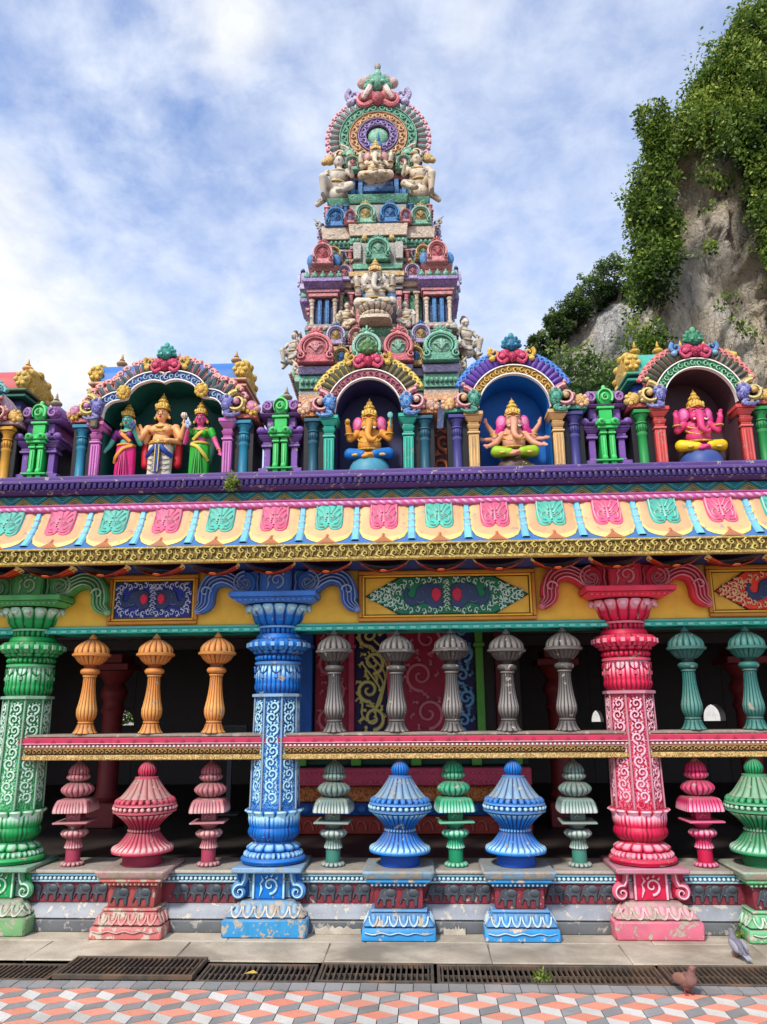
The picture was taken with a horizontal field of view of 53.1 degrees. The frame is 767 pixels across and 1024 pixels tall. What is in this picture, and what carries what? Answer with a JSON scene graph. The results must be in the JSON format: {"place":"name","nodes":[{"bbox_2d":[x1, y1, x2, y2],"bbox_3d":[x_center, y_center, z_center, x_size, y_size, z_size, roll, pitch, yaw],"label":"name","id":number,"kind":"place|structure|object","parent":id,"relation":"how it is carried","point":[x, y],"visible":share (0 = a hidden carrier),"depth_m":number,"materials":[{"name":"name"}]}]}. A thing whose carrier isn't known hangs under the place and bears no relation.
{"place":"outdoors","nodes":[
{"label":"outdoors","id":0,"kind":"place"},
{"bbox_2d":[218,725,247,815],"bbox_3d":[-1.841,3.067,9.161,0.400,1.020,0.250,-1,-14,3],"label":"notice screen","id":1,"kind":"object","parent":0,"point":[234,728],"visible":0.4,"depth_m":9.15,"materials":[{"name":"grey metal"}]},
{"bbox_2d":[288,62,467,467],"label":"temple tower","id":2,"kind":"structure","parent":0,"point":[390,226],"depth_m":9.48,"materials":[{"name":"stone"}]},
{"bbox_2d":[279,330,299,369],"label":"crouching statue","id":3,"kind":"object","parent":2,"relation":"on","point":[291,354],"visible":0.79,"depth_m":9.53,"materials":[{"name":"beige stone"}]},
{"bbox_2d":[315,155,354,206],"bbox_3d":[-0.637,-4.386,10.041,0.535,0.765,0.338,-1,-14,3],"label":"crouching statue","id":4,"kind":"object","parent":2,"relation":"on","point":[335,185],"visible":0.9,"depth_m":9.98,"materials":[{"name":"beige stone"}]},
{"bbox_2d":[336,301,355,330],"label":"crouching statue","id":5,"kind":"object","parent":2,"relation":"on","point":[345,320],"visible":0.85,"depth_m":9.21,"materials":[{"name":"beige stone"}]},
{"bbox_2d":[353,258,396,326],"bbox_3d":[-0.097,-2.637,9.158,0.515,0.882,0.423,-1,-14,3],"label":"elephant headed statue","id":6,"kind":"object","parent":2,"relation":"on","point":[375,306],"visible":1,"depth_m":9.02,"materials":[{"name":"beige stone"}]},
{"bbox_2d":[358,140,393,184],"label":"elephant headed statue","id":7,"kind":"object","parent":2,"relation":"on","point":[376,172],"visible":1,"depth_m":9.87,"materials":[{"name":"beige stone"}]},
{"bbox_2d":[396,300,415,329],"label":"crouching statue","id":8,"kind":"object","parent":2,"relation":"on","point":[408,317],"visible":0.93,"depth_m":9.19,"materials":[{"name":"beige stone"}]},
{"bbox_2d":[401,152,440,201],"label":"crouching statue","id":9,"kind":"object","parent":2,"relation":"on","point":[420,182],"visible":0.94,"depth_m":9.93,"materials":[{"name":"beige stone"}]},
{"bbox_2d":[456,316,483,361],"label":"crouching statue","id":10,"kind":"object","parent":2,"relation":"on","point":[468,344],"visible":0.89,"depth_m":9.32,"materials":[{"name":"beige stone"}]},
{"bbox_2d":[0,0,756,467],"label":"sky","id":11,"kind":"structure","parent":0,"point":[161,166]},
{"bbox_2d":[0,980,766,1023],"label":"pavement","id":12,"kind":"structure","parent":0,"point":[93,1002],"depth_m":4.29,"materials":[{"name":"tile"}]},
{"bbox_2d":[669,965,696,995],"bbox_3d":[1.733,2.683,4.439,0.098,0.171,0.269,2,-15,-11],"label":"pigeon","id":13,"kind":"object","parent":12,"relation":"on","point":[686,981],"visible":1,"depth_m":4.37,"materials":[{"name":"pink"}]},
{"bbox_2d":[0,932,766,979],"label":"walkway","id":14,"kind":"structure","parent":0,"point":[44,947],"depth_m":5.23,"materials":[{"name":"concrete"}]},
{"bbox_2d":[0,573,111,936],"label":"pillar","id":15,"kind":"structure","parent":14,"relation":"on","point":[32,606],"depth_m":6.18,"materials":[{"name":"paint"}]},
{"bbox_2d":[88,858,184,940],"bbox_3d":[-1.848,2.914,5.811,0.530,0.458,0.550,-1,-14,3],"label":"pedestal","id":16,"kind":"object","parent":14,"relation":"on","point":[134,909],"visible":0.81,"depth_m":5.62,"materials":[{"name":"paint"}]},
{"bbox_2d":[111,760,177,867],"bbox_3d":[-1.854,2.324,5.964,0.490,0.758,0.490,-1,-14,-1],"label":"urn","id":17,"kind":"object","parent":16,"relation":"on","point":[145,805],"visible":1,"depth_m":5.82,"materials":[{"name":"paint"}]},
{"bbox_2d":[15,732,269,760],"bbox_3d":[-1.895,1.878,6.154,2.035,0.196,0.282,-1,-14,3],"label":"carved rail","id":18,"kind":"object","parent":17,"relation":"on","point":[160,746],"visible":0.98,"depth_m":6.03,"materials":[{"name":"gold stone"}]},
{"bbox_2d":[72,634,110,733],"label":"vase baluster","id":19,"kind":"object","parent":18,"relation":"on","point":[91,654],"visible":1,"depth_m":6.21,"materials":[{"name":"paint"}]},
{"bbox_2d":[136,634,174,733],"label":"vase baluster","id":20,"kind":"object","parent":18,"relation":"on","point":[155,653],"visible":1,"depth_m":6.18,"materials":[{"name":"paint"}]},
{"bbox_2d":[198,632,236,732],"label":"vase baluster","id":21,"kind":"object","parent":18,"relation":"on","point":[217,652],"visible":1,"depth_m":6.15,"materials":[{"name":"paint"}]},
{"bbox_2d":[194,569,360,938],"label":"pillar","id":22,"kind":"structure","parent":14,"relation":"on","point":[277,608],"depth_m":5.99,"materials":[{"name":"paint"}]},
{"bbox_2d":[0,564,766,637],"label":"lintel beam","id":23,"kind":"structure","parent":22,"relation":"on","point":[409,601],"depth_m":6.30,"materials":[{"name":"yellow paint"}]},
{"bbox_2d":[0,460,766,578],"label":"eave","id":24,"kind":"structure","parent":23,"relation":"on","point":[617,515],"depth_m":6.11,"materials":[{"name":"multicoloured paint"}]},
{"bbox_2d":[0,359,53,477],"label":"niche shrine","id":25,"kind":"object","parent":24,"relation":"on","point":[28,385],"visible":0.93,"depth_m":7.00,"materials":[{"name":"gold stone"}]},
{"bbox_2d":[14,393,73,476],"bbox_3d":[-3.035,-0.642,7.018,0.453,0.965,0.654,-1,-14,3],"label":"mini shrine","id":26,"kind":"object","parent":24,"relation":"on","point":[45,443],"visible":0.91,"depth_m":6.79,"materials":[{"name":"paint"}]},
{"bbox_2d":[103,405,142,474],"bbox_3d":[-2.305,-0.609,6.786,0.359,0.783,0.186,-4,-15,12],"label":"deity statue","id":27,"kind":"object","parent":24,"relation":"on","point":[124,460],"visible":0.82,"depth_m":6.74,"materials":[{"name":"pink paint"}]},
{"bbox_2d":[134,394,187,473],"bbox_3d":[-1.966,-0.657,6.775,0.504,0.848,0.207,-1,-14,3],"label":"deity statue","id":28,"kind":"object","parent":24,"relation":"on","point":[157,449],"visible":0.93,"depth_m":6.75,"materials":[{"name":"gold stone"}]},
{"bbox_2d":[66,342,264,475],"bbox_3d":[-1.933,-0.905,7.245,1.790,1.570,1.188,-1,-14,3],"label":"niche shrine","id":29,"kind":"object","parent":24,"relation":"on","point":[226,393],"visible":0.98,"depth_m":6.79,"materials":[{"name":"multicoloured paint"}]},
{"bbox_2d":[89,419,98,428],"bbox_3d":[-2.494,-0.749,6.659,0.068,0.074,0.124,-1,-14,3],"label":"floodlight","id":30,"kind":"object","parent":29,"relation":"attached to","point":[93,423],"visible":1,"depth_m":6.60,"materials":[{"name":"grey glass"}]},
{"bbox_2d":[183,400,221,472],"bbox_3d":[-1.584,-0.624,6.750,0.359,0.783,0.187,1,-14,-6],"label":"deity statue","id":31,"kind":"object","parent":24,"relation":"on","point":[199,455],"visible":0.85,"depth_m":6.71,"materials":[{"name":"green paint"}]},
{"bbox_2d":[223,470,241,492],"bbox_3d":[-1.230,-0.252,6.250,0.162,0.180,0.174,-1,-14,3],"label":"weed tuft","id":32,"kind":"object","parent":24,"relation":"on","point":[233,481],"visible":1,"depth_m":6.23,"materials":[{"name":"green plant"}]},
{"bbox_2d":[257,387,303,471],"bbox_3d":[-0.883,-0.687,6.912,0.453,0.965,0.654,-1,-14,3],"label":"mini shrine","id":33,"kind":"object","parent":24,"relation":"on","point":[281,437],"visible":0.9,"depth_m":6.67,"materials":[{"name":"green paint"}]},
{"bbox_2d":[297,337,439,470],"bbox_3d":[-0.121,-0.880,6.799,1.240,1.271,0.528,-1,-14,3],"label":"niche shrine","id":34,"kind":"object","parent":24,"relation":"on","point":[385,383],"visible":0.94,"depth_m":6.67,"materials":[{"name":"multicoloured stone"}]},
{"bbox_2d":[344,398,394,469],"bbox_3d":[-0.121,-0.640,6.700,0.436,0.746,0.378,-1,-14,3],"label":"elephant headed statue","id":35,"kind":"object","parent":24,"relation":"on","point":[369,453],"visible":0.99,"depth_m":6.61,"materials":[{"name":"gold stone"}]},
{"bbox_2d":[435,428,446,467],"bbox_3d":[0.506,-0.492,6.750,0.343,0.515,0.085,-1,-14,3],"label":"relief panel","id":36,"kind":"object","parent":24,"relation":"on","point":[440,449],"visible":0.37,"depth_m":6.74,"materials":[{"name":"ceramic"}]},
{"bbox_2d":[440,333,588,466],"bbox_3d":[1.127,-0.906,6.738,1.270,1.271,0.528,-1,-14,3],"label":"niche shrine","id":37,"kind":"object","parent":24,"relation":"on","point":[529,383],"visible":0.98,"depth_m":6.61,"materials":[{"name":"multicoloured paint"}]},
{"bbox_2d":[479,397,549,465],"bbox_3d":[1.124,-0.656,6.623,0.605,0.719,0.301,-1,-14,3],"label":"elephant headed statue","id":38,"kind":"object","parent":24,"relation":"on","point":[519,444],"visible":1,"depth_m":6.56,"materials":[{"name":"multicoloured paint"}]},
{"bbox_2d":[581,385,632,463],"bbox_3d":[1.909,-0.665,6.755,0.472,0.800,0.654,-1,-14,3],"label":"mini shrine","id":39,"kind":"object","parent":24,"relation":"on","point":[606,428],"visible":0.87,"depth_m":6.53,"materials":[{"name":"green paint"}]},
{"bbox_2d":[612,327,766,462],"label":"niche shrine","id":40,"kind":"object","parent":24,"relation":"on","point":[657,386],"visible":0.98,"depth_m":6.55,"materials":[{"name":"paint"}]},
{"bbox_2d":[672,389,727,461],"bbox_3d":[2.680,-0.698,6.562,0.436,0.746,0.378,-1,-14,3],"label":"elephant headed statue","id":41,"kind":"object","parent":24,"relation":"on","point":[698,444],"visible":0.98,"depth_m":6.47,"materials":[{"name":"pink paint"}]},
{"bbox_2d":[15,857,745,935],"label":"plinth wall","id":42,"kind":"structure","parent":14,"relation":"on","point":[577,901],"depth_m":5.71,"materials":[{"name":"grey paint"}]},
{"bbox_2d":[52,760,99,866],"bbox_3d":[-2.448,2.386,6.115,0.296,0.791,0.296,-1,-14,-1],"label":"tiered baluster","id":43,"kind":"object","parent":42,"relation":"on","point":[77,804],"visible":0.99,"depth_m":6.04,"materials":[{"name":"paint"}]},
{"bbox_2d":[188,760,230,866],"bbox_3d":[-1.372,2.368,6.067,0.297,0.785,0.297,-1,-15,-2],"label":"tiered baluster","id":44,"kind":"object","parent":42,"relation":"on","point":[210,803],"visible":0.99,"depth_m":5.99,"materials":[{"name":"paint"}]},
{"bbox_2d":[312,759,354,867],"bbox_3d":[-0.389,2.343,6.012,0.303,0.790,0.303,-1,-14,6],"label":"tiered baluster","id":45,"kind":"object","parent":42,"relation":"on","point":[333,803],"visible":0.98,"depth_m":5.93,"materials":[{"name":"paint"}]},
{"bbox_2d":[315,925,360,934],"bbox_3d":[-0.332,3.057,5.619,0.340,0.060,0.017,-1,-14,3],"label":"plaster scab","id":46,"kind":"object","parent":42,"relation":"attached to","point":[337,930],"visible":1,"depth_m":5.61,"materials":[{"name":"white paint"}]},
{"bbox_2d":[434,759,474,867],"bbox_3d":[0.551,2.321,5.969,0.301,0.796,0.301,0,-14,-3],"label":"tiered baluster","id":47,"kind":"object","parent":42,"relation":"on","point":[453,802],"visible":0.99,"depth_m":5.89,"materials":[{"name":"paint"}]},
{"bbox_2d":[444,926,465,934],"bbox_3d":[0.517,3.039,5.577,0.160,0.063,0.017,-1,-14,3],"label":"plaster scab","id":48,"kind":"object","parent":42,"relation":"attached to","point":[458,931],"visible":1,"depth_m":5.57,"materials":[{"name":"white paint"}]},
{"bbox_2d":[555,758,597,867],"bbox_3d":[1.487,2.307,5.920,0.297,0.784,0.297,-2,-14,5],"label":"tiered baluster","id":49,"kind":"object","parent":42,"relation":"on","point":[575,803],"visible":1,"depth_m":5.84,"materials":[{"name":"paint"}]},
{"bbox_2d":[676,757,725,867],"bbox_3d":[2.426,2.286,5.883,0.295,0.792,0.295,-1,-15,1],"label":"tiered baluster","id":50,"kind":"object","parent":42,"relation":"on","point":[699,803],"visible":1,"depth_m":5.81,"materials":[{"name":"paint"}]},
{"bbox_2d":[361,858,435,941],"bbox_3d":[0.119,2.873,5.715,0.530,0.458,0.550,-1,-14,3],"label":"pedestal","id":51,"kind":"object","parent":14,"relation":"on","point":[399,911],"visible":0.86,"depth_m":5.52,"materials":[{"name":"paint"}]},
{"bbox_2d":[368,759,431,867],"bbox_3d":[0.126,2.284,5.872,0.490,0.757,0.490,-6,-16,22],"label":"urn","id":52,"kind":"object","parent":51,"relation":"on","point":[400,806],"visible":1,"depth_m":5.72,"materials":[{"name":"paint"}]},
{"bbox_2d":[275,730,635,758],"bbox_3d":[0.551,1.827,6.034,2.784,0.196,0.282,-1,-14,3],"label":"carved rail","id":53,"kind":"object","parent":52,"relation":"on","point":[473,744],"visible":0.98,"depth_m":5.91,"materials":[{"name":"gold stone"}]},
{"bbox_2d":[316,630,352,732],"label":"vase baluster","id":54,"kind":"object","parent":53,"relation":"on","point":[334,650],"visible":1,"depth_m":6.11,"materials":[{"name":"paint"}]},
{"bbox_2d":[377,630,415,731],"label":"vase baluster","id":55,"kind":"object","parent":53,"relation":"on","point":[396,650],"visible":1,"depth_m":6.08,"materials":[{"name":"paint"}]},
{"bbox_2d":[432,629,469,731],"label":"vase baluster","id":56,"kind":"object","parent":53,"relation":"on","point":[450,649],"visible":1,"depth_m":6.06,"materials":[{"name":"paint"}]},
{"bbox_2d":[487,629,525,730],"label":"vase baluster","id":57,"kind":"object","parent":53,"relation":"on","point":[506,649],"visible":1,"depth_m":6.04,"materials":[{"name":"paint"}]},
{"bbox_2d":[544,627,582,730],"bbox_3d":[1.435,1.312,6.078,0.304,0.805,0.304,13,-19,-41],"label":"vase baluster","id":58,"kind":"object","parent":53,"relation":"on","point":[563,648],"visible":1,"depth_m":6.02,"materials":[{"name":"paint"}]},
{"bbox_2d":[478,858,560,942],"bbox_3d":[0.988,2.855,5.672,0.530,0.458,0.550,-1,-14,3],"label":"pedestal","id":59,"kind":"object","parent":14,"relation":"on","point":[518,911],"visible":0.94,"depth_m":5.48,"materials":[{"name":"paint"}]},
{"bbox_2d":[483,758,546,867],"bbox_3d":[0.994,2.267,5.829,0.481,0.756,0.481,-5,-16,21],"label":"urn","id":60,"kind":"object","parent":59,"relation":"on","point":[514,806],"visible":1,"depth_m":5.68,"materials":[{"name":"paint"}]},
{"bbox_2d":[538,563,712,940],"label":"pillar","id":61,"kind":"structure","parent":14,"relation":"on","point":[623,602],"depth_m":5.86,"materials":[{"name":"paint"}]},
{"bbox_2d":[732,920,743,938],"bbox_3d":[2.495,2.980,5.435,0.123,0.163,0.137,-1,-14,3],"label":"weed tuft","id":62,"kind":"object","parent":14,"relation":"on","point":[739,936],"visible":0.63,"depth_m":5.42,"materials":[{"name":"green plant"}]},
{"bbox_2d":[727,928,751,960],"bbox_3d":[2.320,2.829,5.016,0.091,0.159,0.250,0,-14,-3],"label":"pigeon","id":63,"kind":"object","parent":14,"relation":"on","point":[739,947],"visible":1,"depth_m":5.00,"materials":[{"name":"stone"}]},
{"bbox_2d":[716,859,766,943],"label":"pedestal","id":64,"kind":"object","parent":14,"relation":"on","point":[753,919],"visible":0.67,"depth_m":5.42,"materials":[{"name":"paint"}]},
{"bbox_2d":[723,757,766,868],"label":"urn","id":65,"kind":"object","parent":64,"relation":"on","point":[745,802],"visible":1,"depth_m":5.63,"materials":[{"name":"paint"}]},
{"bbox_2d":[641,729,766,757],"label":"carved rail","id":66,"kind":"object","parent":65,"relation":"on","point":[712,743],"visible":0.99,"depth_m":5.82,"materials":[{"name":"gold stone"}]},
{"bbox_2d":[666,626,706,729],"bbox_3d":[2.398,1.297,6.027,0.303,0.793,0.303,4,-15,-15],"label":"vase baluster","id":67,"kind":"object","parent":66,"relation":"on","point":[686,647],"visible":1,"depth_m":5.97,"materials":[{"name":"paint"}]},
{"bbox_2d":[726,626,766,729],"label":"vase baluster","id":68,"kind":"object","parent":66,"relation":"on","point":[746,647],"visible":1,"depth_m":5.96,"materials":[{"name":"paint"}]},
{"bbox_2d":[34,783,743,857],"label":"hall floor","id":69,"kind":"structure","parent":0,"point":[233,840],"depth_m":7.45,"materials":[{"name":"tile"}]},
{"bbox_2d":[83,654,141,828],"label":"hall pillar","id":70,"kind":"structure","parent":69,"relation":"on","point":[117,671],"depth_m":8.38,"materials":[{"name":"red paint"}]},
{"bbox_2d":[0,628,766,784],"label":"hall shell","id":71,"kind":"object","parent":69,"relation":"on","point":[184,682],"visible":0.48,"depth_m":12.74},
{"bbox_2d":[298,632,532,834],"bbox_3d":[0.315,2.416,8.877,2.380,2.105,2.594,-1,-14,3],"label":"shrine","id":72,"kind":"object","parent":69,"relation":"on","point":[365,680],"visible":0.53,"depth_m":7.79,"materials":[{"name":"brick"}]},
{"bbox_2d":[532,649,578,827],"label":"hall pillar","id":73,"kind":"structure","parent":69,"relation":"on","point":[544,662],"depth_m":8.14,"materials":[{"name":"red paint"}]},
{"bbox_2d":[712,648,766,824],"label":"hall pillar","id":74,"kind":"structure","parent":69,"relation":"on","point":[727,661],"depth_m":8.12,"materials":[{"name":"red paint"}]},
{"bbox_2d":[123,704,720,724],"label":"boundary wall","id":75,"kind":"structure","parent":0,"point":[711,712],"depth_m":18.98,"materials":[{"name":"white paint"}]},
{"bbox_2d":[551,295,639,389],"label":"distant bluff","id":76,"kind":"structure","parent":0,"point":[598,329],"depth_m":59.34,"materials":[{"name":"grey stone"}]},
{"bbox_2d":[523,329,555,364],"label":"ridge tree","id":77,"kind":"object","parent":76,"relation":"on","point":[538,341],"visible":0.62,"depth_m":59.17,"materials":[{"name":"green plant"}]},
{"bbox_2d":[541,306,575,344],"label":"ridge tree","id":78,"kind":"object","parent":76,"relation":"on","point":[554,326],"visible":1,"depth_m":59.79,"materials":[{"name":"green plant"}]},
{"bbox_2d":[554,287,592,327],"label":"ridge tree","id":79,"kind":"object","parent":76,"relation":"on","point":[572,308],"visible":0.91,"depth_m":59.79,"materials":[{"name":"green plant"}]},
{"bbox_2d":[536,268,630,394],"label":"distant creepers","id":80,"kind":"object","parent":76,"relation":"on","point":[609,299],"depth_m":61.19,"materials":[{"name":"green plant"}]},
{"bbox_2d":[573,269,614,314],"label":"ridge tree","id":81,"kind":"object","parent":76,"relation":"on","point":[604,288],"visible":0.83,"depth_m":60.20,"materials":[{"name":"green plant"}]},
{"bbox_2d":[593,250,632,303],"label":"ridge tree","id":82,"kind":"object","parent":76,"relation":"on","point":[614,266],"visible":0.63,"depth_m":60.19,"materials":[{"name":"green plant"}]},
{"label":"ground","id":83,"kind":"structure","parent":0,"visible":0},
{"bbox_2d":[122,711,133,724],"bbox_3d":[-6.412,5.292,18.798,1.206,2.364,1.457,-1,-14,3],"label":"garden shrub","id":84,"kind":"object","parent":83,"relation":"on","point":[127,720],"visible":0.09,"depth_m":18.76,"materials":[{"name":"green plant"}]},
{"bbox_2d":[0,960,674,986],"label":"drain channel","id":85,"kind":"object","parent":83,"relation":"on","point":[386,978],"visible":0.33,"depth_m":4.95,"materials":[{"name":"black metal"}]},
{"bbox_2d":[0,963,65,980],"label":"drain grate","id":86,"kind":"object","parent":85,"relation":"on","point":[25,971],"visible":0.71,"depth_m":4.90,"materials":[{"name":"metal"}]},
{"bbox_2d":[52,956,207,980],"bbox_3d":[-1.602,2.909,4.900,0.880,0.030,0.370,-1,-14,3],"label":"drain grate","id":87,"kind":"object","parent":85,"relation":"on","point":[164,968],"visible":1,"depth_m":4.87,"materials":[{"name":"metal"}]},
{"bbox_2d":[195,963,318,983],"bbox_3d":[-0.785,2.903,4.816,0.720,0.030,0.330,-1,-14,3],"label":"drain grate","id":88,"kind":"object","parent":85,"relation":"on","point":[221,967],"visible":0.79,"depth_m":4.82,"materials":[{"name":"metal"}]},
{"bbox_2d":[315,962,433,984],"bbox_3d":[-0.046,2.884,4.791,0.720,0.030,0.350,-1,-14,3],"label":"drain grate","id":89,"kind":"object","parent":85,"relation":"on","point":[322,973],"visible":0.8,"depth_m":4.79,"materials":[{"name":"metal"}]},
{"bbox_2d":[531,966,552,982],"bbox_3d":[0.963,2.841,4.680,0.126,0.132,0.126,3,-15,-14],"label":"grass tuft","id":90,"kind":"object","parent":85,"relation":"on","point":[539,977],"visible":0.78,"depth_m":4.68,"materials":[{"name":"green plant"}]},
{"bbox_2d":[437,964,670,985],"bbox_3d":[1.023,2.868,4.737,1.380,0.030,0.350,-1,-14,3],"label":"drain grate","id":91,"kind":"object","parent":85,"relation":"on","point":[649,978],"visible":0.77,"depth_m":4.75,"materials":[{"name":"metal"}]},
{"bbox_2d":[657,965,766,987],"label":"drain grate","id":92,"kind":"object","parent":85,"relation":"on","point":[754,976],"visible":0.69,"depth_m":4.72,"materials":[{"name":"metal"}]},
{"bbox_2d":[544,338,617,394],"bbox_3d":[6.295,0.775,22.177,2.741,12.579,2.735,-5,-15,19],"label":"broadleaf tree","id":93,"kind":"object","parent":83,"relation":"on","point":[588,359],"visible":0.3,"depth_m":23.03,"materials":[{"name":"green plant"}]},
{"bbox_2d":[592,356,618,390],"bbox_3d":[8.057,1.165,24.003,3.239,12.701,3.045,5,-15,-21],"label":"broadleaf tree","id":94,"kind":"object","parent":83,"relation":"on","point":[609,370],"visible":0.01,"depth_m":25.29,"materials":[{"name":"green plant"}]},
{"bbox_2d":[634,13,766,388],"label":"cliff","id":95,"kind":"structure","parent":83,"relation":"on","point":[703,282],"depth_m":35.15,"materials":[{"name":"stone"}]},
{"bbox_2d":[609,0,766,388],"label":"cliff creepers","id":96,"kind":"object","parent":95,"relation":"on","point":[664,135],"visible":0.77,"depth_m":33.55,"materials":[{"name":"green plant"}]}
]}

